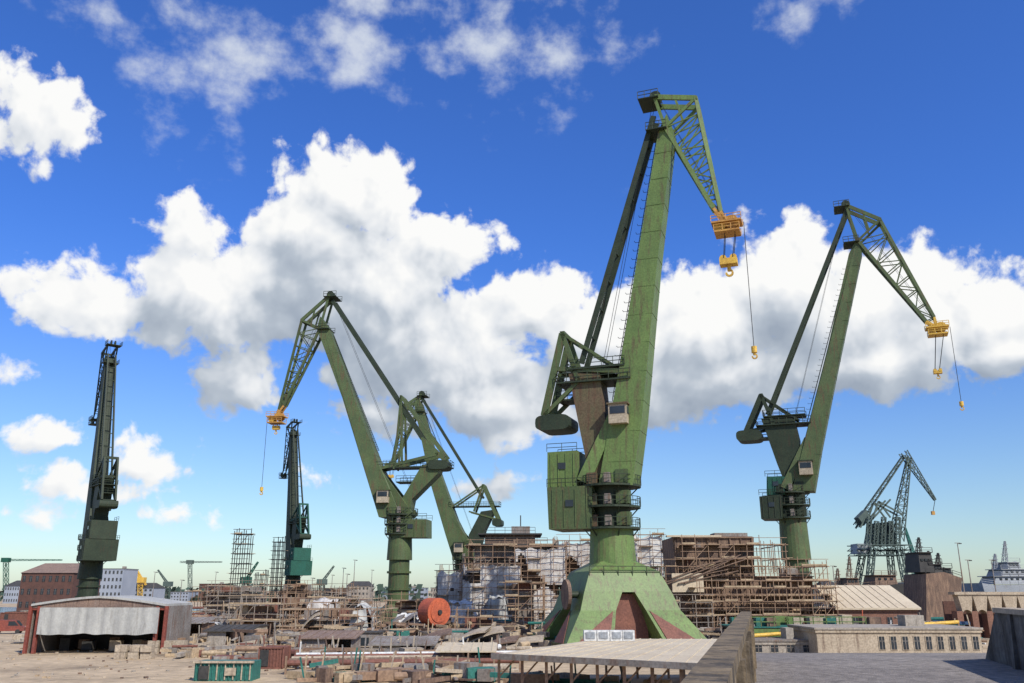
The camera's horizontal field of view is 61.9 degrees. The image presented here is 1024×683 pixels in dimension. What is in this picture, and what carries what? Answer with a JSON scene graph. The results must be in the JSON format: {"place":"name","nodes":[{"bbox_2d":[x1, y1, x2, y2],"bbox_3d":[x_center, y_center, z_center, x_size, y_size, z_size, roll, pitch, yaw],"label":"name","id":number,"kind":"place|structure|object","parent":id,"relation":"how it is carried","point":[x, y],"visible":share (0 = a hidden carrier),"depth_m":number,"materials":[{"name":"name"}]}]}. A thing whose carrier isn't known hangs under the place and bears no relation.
{"place":"outdoors","nodes":[
{"label":"outdoors","id":0,"kind":"place"},
{"bbox_2d":[2,586,19,603],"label":"walls","id":1,"kind":"structure","parent":0,"point":[11,591],"depth_m":460.05,"materials":[{"name":"paint"}]},
{"bbox_2d":[3,587,18,601],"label":"windows","id":2,"kind":"structure","parent":1,"relation":"attached to","point":[10,594],"depth_m":460.11,"materials":[{"name":"grey glass"}]},
{"bbox_2d":[5,580,20,585],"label":"roof","id":3,"kind":"structure","parent":1,"relation":"on","point":[16,583],"depth_m":465.29,"materials":[{"name":"fabric"}]},
{"bbox_2d":[99,569,137,595],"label":"walls","id":4,"kind":"structure","parent":0,"point":[128,583],"depth_m":405.37,"materials":[{"name":"paint"}]},
{"bbox_2d":[99,570,122,595],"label":"windows","id":5,"kind":"structure","parent":4,"relation":"attached to","point":[111,585],"depth_m":403.73,"materials":[{"name":"grey glass"}]},
{"bbox_2d":[0,607,381,614],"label":"water","id":6,"kind":"structure","parent":0,"point":[5,609],"depth_m":318.76,"materials":[{"name":"blue liquid"}]},
{"bbox_2d":[829,557,903,606],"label":"moored ship","id":7,"kind":"object","parent":6,"relation":"on","point":[889,579],"visible":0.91,"depth_m":223.74,"materials":[{"name":"metal"}]},
{"bbox_2d":[962,541,1023,591],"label":"grey naval ship","id":8,"kind":"object","parent":6,"relation":"on","point":[1005,572],"visible":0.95,"depth_m":233.65,"materials":[{"name":"blue paint"}]},
{"bbox_2d":[228,528,254,592],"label":"scaffold tower","id":9,"kind":"structure","parent":0,"point":[242,554],"depth_m":185.43,"materials":[{"name":"metal"}]},
{"bbox_2d":[240,624,268,628],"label":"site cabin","id":10,"kind":"object","parent":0,"point":[264,626],"visible":0.18,"depth_m":114.36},
{"bbox_2d":[254,569,269,600],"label":"scaffold tower","id":11,"kind":"structure","parent":0,"point":[263,574],"depth_m":193.15,"materials":[{"name":"metal"}]},
{"bbox_2d":[0,591,988,682],"bbox_3d":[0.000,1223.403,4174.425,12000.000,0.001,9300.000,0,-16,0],"label":"ground","id":12,"kind":"structure","parent":0,"point":[27,668],"depth_m":78.23,"materials":[{"name":"grey concrete"}]},
{"bbox_2d":[0,620,25,633],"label":"parked van","id":13,"kind":"object","parent":12,"relation":"on","point":[17,626],"visible":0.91,"depth_m":141.73,"materials":[{"name":"red paint"}]},
{"bbox_2d":[0,612,27,625],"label":"shipping container","id":14,"kind":"object","parent":12,"relation":"on","point":[21,617],"visible":0.58,"depth_m":173.28,"materials":[{"name":"red metal"}]},
{"bbox_2d":[1,558,61,584],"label":"tower crane","id":15,"kind":"object","parent":12,"relation":"on","point":[5,560],"visible":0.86,"depth_m":600.15,"materials":[{"name":"metal"}]},
{"bbox_2d":[16,563,100,611],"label":"brick warehouse","id":16,"kind":"structure","parent":12,"relation":"on","point":[44,582],"depth_m":288.71,"materials":[{"name":"red brick"}]},
{"bbox_2d":[18,576,71,607],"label":"windows","id":17,"kind":"structure","parent":16,"relation":"in","point":[24,577],"depth_m":288.02,"materials":[{"name":"grey glass"}]},
{"bbox_2d":[75,339,122,597],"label":"shipyard crane","id":18,"kind":"object","parent":12,"relation":"on","point":[97,546],"visible":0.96,"depth_m":209.79,"materials":[{"name":"green metal"}]},
{"bbox_2d":[2,625,206,642],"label":"construction rubble","id":19,"kind":"object","parent":12,"relation":"on","point":[201,637],"visible":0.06,"depth_m":116.76,"materials":[{"name":"beige concrete"}]},
{"bbox_2d":[22,595,192,653],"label":"open fronted shed","id":20,"kind":"structure","parent":12,"relation":"on","point":[109,623],"depth_m":98.85,"materials":[{"name":"grey metal"}]},
{"bbox_2d":[113,644,154,658],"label":"concrete block stack","id":21,"kind":"object","parent":12,"relation":"on","point":[139,651],"visible":0.99,"depth_m":89.94,"materials":[{"name":"concrete"}]},
{"bbox_2d":[137,571,146,595],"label":"harbour crane","id":22,"kind":"object","parent":12,"relation":"on","point":[141,579],"visible":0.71,"depth_m":498.98,"materials":[{"name":"metal"}]},
{"bbox_2d":[0,648,287,679],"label":"gravel","id":23,"kind":"structure","parent":12,"relation":"on","point":[84,674],"depth_m":78.77,"materials":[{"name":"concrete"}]},
{"bbox_2d":[135,588,165,597],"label":"walls","id":24,"kind":"structure","parent":12,"relation":"on","point":[158,592],"depth_m":501.11,"materials":[{"name":"paint"}]},
{"bbox_2d":[136,583,164,587],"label":"roof","id":25,"kind":"structure","parent":24,"relation":"on","point":[150,585],"depth_m":505.67,"materials":[{"name":"fabric"}]},
{"bbox_2d":[157,570,172,598],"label":"harbour crane","id":26,"kind":"object","parent":12,"relation":"on","point":[167,584],"visible":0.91,"depth_m":537.47,"materials":[{"name":"grey paint"}]},
{"bbox_2d":[148,640,187,653],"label":"concrete block stack","id":27,"kind":"object","parent":12,"relation":"on","point":[167,643],"visible":0.52,"depth_m":97.77,"materials":[{"name":"concrete"}]},
{"bbox_2d":[170,592,198,601],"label":"walls","id":28,"kind":"structure","parent":12,"relation":"on","point":[189,595],"depth_m":536.89,"materials":[{"name":"paint"}]},
{"bbox_2d":[180,560,221,587],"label":"tower crane","id":29,"kind":"object","parent":12,"relation":"on","point":[190,562],"visible":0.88,"depth_m":677.21,"materials":[{"name":"grey paint"}]},
{"bbox_2d":[190,617,218,635],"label":"lean to shed","id":30,"kind":"object","parent":12,"relation":"on","point":[204,623],"visible":0.3,"depth_m":125.11,"materials":[{"name":"grey metal"}]},
{"bbox_2d":[190,585,222,614],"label":"ship hull section","id":31,"kind":"object","parent":12,"relation":"on","point":[204,599],"visible":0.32,"depth_m":192.87,"materials":[{"name":"orange metal"}]},
{"bbox_2d":[198,584,225,600],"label":"walls","id":32,"kind":"structure","parent":12,"relation":"on","point":[208,588],"depth_m":576.33,"materials":[{"name":"red brick"}]},
{"bbox_2d":[159,634,266,657],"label":"construction rubble","id":33,"kind":"object","parent":12,"relation":"on","point":[191,650],"visible":0.5,"depth_m":93.09,"materials":[{"name":"beige concrete"}]},
{"bbox_2d":[192,599,240,616],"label":"scrap metal heap","id":34,"kind":"object","parent":12,"relation":"on","point":[206,609],"visible":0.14,"depth_m":162.54,"materials":[{"name":"brown metal"}]},
{"bbox_2d":[213,617,234,622],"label":"shipping container","id":35,"kind":"object","parent":12,"relation":"on","point":[216,620],"visible":0.12,"depth_m":142.72,"materials":[{"name":"grey metal"}]},
{"bbox_2d":[193,660,260,680],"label":"storage container","id":36,"kind":"object","parent":12,"relation":"on","point":[227,670],"visible":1,"depth_m":68.39,"materials":[{"name":"teal metal"}]},
{"bbox_2d":[198,666,235,678],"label":"doors","id":37,"kind":"structure","parent":36,"relation":"in","point":[203,672],"depth_m":68.24,"materials":[{"name":"metal"}]},
{"bbox_2d":[202,624,261,646],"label":"lean to shed","id":38,"kind":"object","parent":12,"relation":"on","point":[217,635],"visible":0.48,"depth_m":102.26,"materials":[{"name":"metal"}]},
{"bbox_2d":[203,579,281,616],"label":"ship hull section","id":39,"kind":"object","parent":12,"relation":"on","point":[231,592],"visible":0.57,"depth_m":172.16,"materials":[{"name":"brown metal"}]},
{"bbox_2d":[193,607,303,634],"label":"scrap metal heap","id":40,"kind":"object","parent":12,"relation":"on","point":[223,621],"visible":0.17,"depth_m":138.87,"materials":[{"name":"brown metal"}]},
{"bbox_2d":[240,561,258,586],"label":"harbour crane","id":41,"kind":"object","parent":12,"relation":"on","point":[254,567],"visible":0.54,"depth_m":433.55,"materials":[{"name":"metal"}]},
{"bbox_2d":[201,635,321,659],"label":"scrap metal heap","id":42,"kind":"object","parent":12,"relation":"on","point":[237,653],"visible":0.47,"depth_m":84.49,"materials":[{"name":"brown metal"}]},
{"bbox_2d":[227,595,296,634],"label":"ship hull section","id":43,"kind":"object","parent":12,"relation":"on","point":[268,613],"visible":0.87,"depth_m":132.93,"materials":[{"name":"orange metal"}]},
{"bbox_2d":[258,645,290,668],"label":"shipping container","id":44,"kind":"object","parent":12,"relation":"on","point":[271,656],"visible":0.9,"depth_m":79.00,"materials":[{"name":"red metal"}]},
{"bbox_2d":[260,650,268,665],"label":"doors","id":45,"kind":"structure","parent":44,"relation":"in","point":[264,654],"depth_m":78.90,"materials":[{"name":"metal"}]},
{"bbox_2d":[269,536,287,601],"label":"scaffold tower","id":46,"kind":"structure","parent":12,"relation":"on","point":[282,559],"depth_m":194.28,"materials":[{"name":"metal"}]},
{"bbox_2d":[0,584,559,601],"bbox_3d":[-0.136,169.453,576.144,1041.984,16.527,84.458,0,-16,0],"label":"distant trees","id":47,"kind":"object","parent":12,"relation":"on","point":[381,588],"visible":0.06,"depth_m":552.13,"materials":[{"name":"green plant"}]},
{"bbox_2d":[279,419,311,589],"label":"shipyard crane","id":48,"kind":"object","parent":12,"relation":"on","point":[298,563],"visible":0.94,"depth_m":243.74,"materials":[{"name":"green metal"}]},
{"bbox_2d":[268,579,324,605],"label":"ship hull section","id":49,"kind":"object","parent":12,"relation":"on","point":[302,589],"visible":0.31,"depth_m":207.98,"materials":[{"name":"orange metal"}]},
{"bbox_2d":[254,589,342,628],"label":"ship hull section","id":50,"kind":"object","parent":12,"relation":"on","point":[292,599],"visible":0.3,"depth_m":144.94,"materials":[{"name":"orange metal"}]},
{"bbox_2d":[228,619,408,647],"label":"scrap metal heap","id":51,"kind":"object","parent":12,"relation":"on","point":[281,637],"visible":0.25,"depth_m":103.45,"materials":[{"name":"metal"}]},
{"bbox_2d":[316,565,334,595],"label":"harbour crane","id":52,"kind":"object","parent":12,"relation":"on","point":[324,580],"visible":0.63,"depth_m":460.44,"materials":[{"name":"grey paint"}]},
{"bbox_2d":[298,630,364,651],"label":"lean to shed","id":53,"kind":"object","parent":12,"relation":"on","point":[350,639],"visible":0.59,"depth_m":92.77,"materials":[{"name":"grey metal"}]},
{"bbox_2d":[312,584,358,607],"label":"ship hull section","id":54,"kind":"object","parent":12,"relation":"on","point":[327,591],"visible":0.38,"depth_m":193.86,"materials":[{"name":"brown metal"}]},
{"bbox_2d":[278,599,395,638],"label":"ship hull section","id":55,"kind":"object","parent":12,"relation":"on","point":[327,616],"visible":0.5,"depth_m":117.69,"materials":[{"name":"brown metal"}]},
{"bbox_2d":[300,610,380,629],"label":"hull plate stack","id":56,"kind":"object","parent":12,"relation":"on","point":[316,613],"visible":0.23,"depth_m":114.93,"materials":[{"name":"grey metal"}]},
{"bbox_2d":[328,589,382,621],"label":"scaffolding","id":57,"kind":"object","parent":12,"relation":"on","point":[352,602],"visible":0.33,"depth_m":140.31,"materials":[{"name":"brown metal"}]},
{"bbox_2d":[259,291,453,627],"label":"shipyard crane","id":58,"kind":"object","parent":12,"relation":"on","point":[396,510],"visible":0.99,"depth_m":171.81,"materials":[{"name":"green metal"}]},
{"bbox_2d":[347,586,373,600],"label":"walls","id":59,"kind":"structure","parent":12,"relation":"on","point":[369,595],"depth_m":537.90,"materials":[{"name":"paint"}]},
{"bbox_2d":[347,587,367,597],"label":"windows","id":60,"kind":"structure","parent":59,"relation":"attached to","point":[360,593],"depth_m":537.68,"materials":[{"name":"glass"}]},
{"bbox_2d":[347,581,373,585],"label":"roof","id":61,"kind":"structure","parent":59,"relation":"on","point":[362,583],"depth_m":542.93,"materials":[{"name":"tile"}]},
{"bbox_2d":[360,631,384,648],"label":"site cabin","id":62,"kind":"object","parent":12,"relation":"on","point":[371,635],"visible":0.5,"depth_m":98.39,"materials":[{"name":"grey metal"}]},
{"bbox_2d":[360,638,368,646],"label":"windows","id":63,"kind":"structure","parent":62,"relation":"in","point":[362,639],"depth_m":98.16,"materials":[{"name":"black glass"}]},
{"bbox_2d":[291,635,504,667],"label":"scrap metal heap","id":64,"kind":"object","parent":12,"relation":"on","point":[319,649],"visible":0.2,"depth_m":82.11,"materials":[{"name":"white paint"}]},
{"bbox_2d":[286,647,518,682],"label":"scrap metal heap","id":65,"kind":"object","parent":12,"relation":"on","point":[329,671],"visible":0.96,"depth_m":67.57,"materials":[{"name":"brown metal"}]},
{"bbox_2d":[284,651,520,674],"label":"pipe rack","id":66,"kind":"object","parent":12,"relation":"on","point":[387,657],"visible":0.56,"depth_m":76.33,"materials":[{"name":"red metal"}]},
{"bbox_2d":[368,635,440,651],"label":"lean to shed","id":67,"kind":"object","parent":12,"relation":"on","point":[432,641],"visible":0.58,"depth_m":86.29,"materials":[{"name":"metal"}]},
{"bbox_2d":[381,588,427,599],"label":"walls","id":68,"kind":"structure","parent":12,"relation":"on","point":[424,592],"depth_m":575.60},
{"bbox_2d":[293,595,517,633],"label":"covered ship block","id":69,"kind":"structure","parent":12,"relation":"on","point":[494,602],"depth_m":124.79,"materials":[{"name":"white fabric"}]},
{"bbox_2d":[383,591,436,622],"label":"ship hull section","id":70,"kind":"object","parent":12,"relation":"on","point":[407,606],"visible":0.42,"depth_m":135.40,"materials":[{"name":"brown metal"}]},
{"bbox_2d":[385,612,450,628],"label":"hull plate stack","id":71,"kind":"object","parent":12,"relation":"on","point":[410,618],"visible":0.33,"depth_m":112.16,"materials":[{"name":"grey metal"}]},
{"bbox_2d":[416,598,450,627],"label":"cable drum","id":72,"kind":"object","parent":12,"relation":"on","point":[434,611],"visible":0.88,"depth_m":109.71,"materials":[{"name":"red paint"}]},
{"bbox_2d":[383,391,503,572],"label":"shipyard crane","id":73,"kind":"object","parent":12,"relation":"on","point":[457,536],"visible":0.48,"depth_m":230.53,"materials":[{"name":"green metal"}]},
{"bbox_2d":[435,642,496,663],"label":"lean to shed","id":74,"kind":"object","parent":12,"relation":"on","point":[450,649],"visible":0.55,"depth_m":78.28,"materials":[{"name":"beige metal"}]},
{"bbox_2d":[379,611,555,646],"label":"scrap metal heap","id":75,"kind":"object","parent":12,"relation":"on","point":[508,627],"visible":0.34,"depth_m":106.32,"materials":[{"name":"orange metal"}]},
{"bbox_2d":[398,633,539,650],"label":"timber stack","id":76,"kind":"object","parent":12,"relation":"on","point":[524,645],"visible":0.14,"depth_m":89.25,"materials":[{"name":"wood"}]},
{"bbox_2d":[450,605,511,631],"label":"ship hull section","id":77,"kind":"object","parent":12,"relation":"on","point":[482,620],"visible":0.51,"depth_m":111.90,"materials":[{"name":"orange metal"}]},
{"bbox_2d":[468,629,499,641],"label":"site cabin","id":78,"kind":"object","parent":12,"relation":"on","point":[487,638],"visible":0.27,"depth_m":97.38,"materials":[{"name":"grey metal"}]},
{"bbox_2d":[425,626,543,649],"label":"hull plate stack","id":79,"kind":"object","parent":12,"relation":"on","point":[481,632],"visible":0.51,"depth_m":94.98,"materials":[{"name":"grey metal"}]},
{"bbox_2d":[502,575,550,629],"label":"scaffolding","id":80,"kind":"object","parent":12,"relation":"on","point":[524,596],"visible":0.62,"depth_m":131.25,"materials":[{"name":"brown wood"}]},
{"bbox_2d":[434,515,665,631],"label":"ship under scaffold sheeting","id":81,"kind":"object","parent":12,"relation":"on","point":[517,553],"visible":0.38,"depth_m":144.29,"materials":[{"name":"white fabric"}]},
{"bbox_2d":[490,663,671,682],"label":"timber stack","id":82,"kind":"object","parent":12,"relation":"on","point":[538,676],"visible":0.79,"depth_m":59.46,"materials":[{"name":"brown wood"}]},
{"bbox_2d":[491,630,716,682],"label":"flat roofed canopy","id":83,"kind":"object","parent":12,"relation":"on","point":[623,649],"visible":0.91,"depth_m":55.27,"materials":[{"name":"grey metal"}]},
{"bbox_2d":[532,88,757,645],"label":"shipyard crane","id":84,"kind":"object","parent":12,"relation":"on","point":[612,584],"visible":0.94,"depth_m":107.81,"materials":[{"name":"green paint"}]},
{"bbox_2d":[650,533,844,630],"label":"ship hull section","id":85,"kind":"object","parent":12,"relation":"on","point":[712,576],"visible":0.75,"depth_m":124.29,"materials":[{"name":"orange metal"}]},
{"bbox_2d":[697,615,824,638],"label":"scrap metal heap","id":86,"kind":"object","parent":12,"relation":"on","point":[708,632],"visible":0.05,"depth_m":106.87,"materials":[{"name":"red metal"}]},
{"bbox_2d":[755,627,808,652],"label":"site office","id":87,"kind":"structure","parent":12,"relation":"on","point":[787,641],"depth_m":93.33,"materials":[{"name":"concrete"}]},
{"bbox_2d":[755,645,808,652],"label":"windows","id":88,"kind":"structure","parent":87,"relation":"in","point":[759,648],"depth_m":93.26,"materials":[{"name":"glass"}]},
{"bbox_2d":[718,615,880,636],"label":"floating dock","id":89,"kind":"object","parent":12,"relation":"on","point":[769,624],"visible":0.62,"depth_m":103.85,"materials":[{"name":"green metal"}]},
{"bbox_2d":[736,199,964,611],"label":"shipyard crane","id":90,"kind":"object","parent":12,"relation":"on","point":[783,502],"visible":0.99,"depth_m":157.60,"materials":[{"name":"green paint"}]},
{"bbox_2d":[754,620,959,636],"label":"yellow pipeline","id":91,"kind":"object","parent":12,"relation":"on","point":[779,633],"visible":0.09,"depth_m":100.85,"materials":[{"name":"metal"}]},
{"bbox_2d":[813,585,920,623],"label":"yellow roofed shed","id":92,"kind":"structure","parent":12,"relation":"on","point":[886,604],"depth_m":122.04,"materials":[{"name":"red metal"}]},
{"bbox_2d":[853,617,892,623],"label":"windows","id":93,"kind":"structure","parent":92,"relation":"in","point":[888,619],"depth_m":119.77,"materials":[{"name":"grey glass"}]},
{"bbox_2d":[787,615,982,652],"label":"dockside workshop","id":94,"kind":"structure","parent":12,"relation":"on","point":[911,634],"depth_m":90.80,"materials":[{"name":"concrete"}]},
{"bbox_2d":[878,636,979,649],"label":"windows","id":95,"kind":"structure","parent":94,"relation":"in","point":[881,639],"depth_m":90.59,"materials":[{"name":"glass"}]},
{"bbox_2d":[847,450,935,584],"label":"harbour crane","id":96,"kind":"object","parent":12,"relation":"on","point":[882,534],"visible":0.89,"depth_m":283.22,"materials":[{"name":"grey paint"}]},
{"bbox_2d":[905,528,914,573],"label":"harbour crane","id":97,"kind":"object","parent":12,"relation":"on","point":[908,537],"visible":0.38,"depth_m":370.29,"materials":[{"name":"teal paint"}]},
{"bbox_2d":[853,610,989,647],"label":"scrap metal heap","id":98,"kind":"object","parent":12,"relation":"on","point":[961,623],"visible":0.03,"depth_m":108.63,"materials":[{"name":"blue paint"}]},
{"bbox_2d":[903,537,961,620],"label":"rust red ship","id":99,"kind":"object","parent":12,"relation":"on","point":[929,585],"visible":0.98,"depth_m":203.27,"materials":[{"name":"metal"}]},
{"bbox_2d":[957,543,964,591],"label":"floodlight mast","id":100,"kind":"object","parent":12,"relation":"on","point":[960,567],"visible":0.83,"depth_m":164.25,"materials":[{"name":"grey metal"}]},
{"bbox_2d":[0,0,1023,590],"label":"sky","id":101,"kind":"structure","parent":0,"point":[183,182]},
{"bbox_2d":[813,591,827,605],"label":"walls","id":102,"kind":"structure","parent":0,"point":[818,598],"depth_m":393.76,"materials":[{"name":"concrete"}]},
{"bbox_2d":[815,581,833,584],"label":"roof","id":103,"kind":"structure","parent":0,"point":[822,583],"depth_m":391.82,"materials":[{"name":"fabric"}]},
{"bbox_2d":[755,653,1023,682],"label":"flat roof","id":104,"kind":"structure","parent":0,"point":[875,668],"depth_m":19.81,"materials":[{"name":"concrete"}]},
{"bbox_2d":[681,612,756,682],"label":"parapet walls","id":105,"kind":"structure","parent":104,"relation":"on","point":[729,656],"depth_m":8.43,"materials":[{"name":"grey concrete"}]},
{"bbox_2d":[985,608,1023,669],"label":"parapet walls","id":106,"kind":"structure","parent":104,"relation":"on","point":[1006,644],"depth_m":20.35,"materials":[{"name":"concrete"}]},
{"bbox_2d":[942,601,994,637],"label":"back wall","id":107,"kind":"structure","parent":0,"point":[949,607],"depth_m":129.51,"materials":[{"name":"red brick"}]},
{"bbox_2d":[948,592,1023,637],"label":"arches","id":108,"kind":"structure","parent":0,"point":[972,604],"depth_m":125.55,"materials":[{"name":"beige concrete"}]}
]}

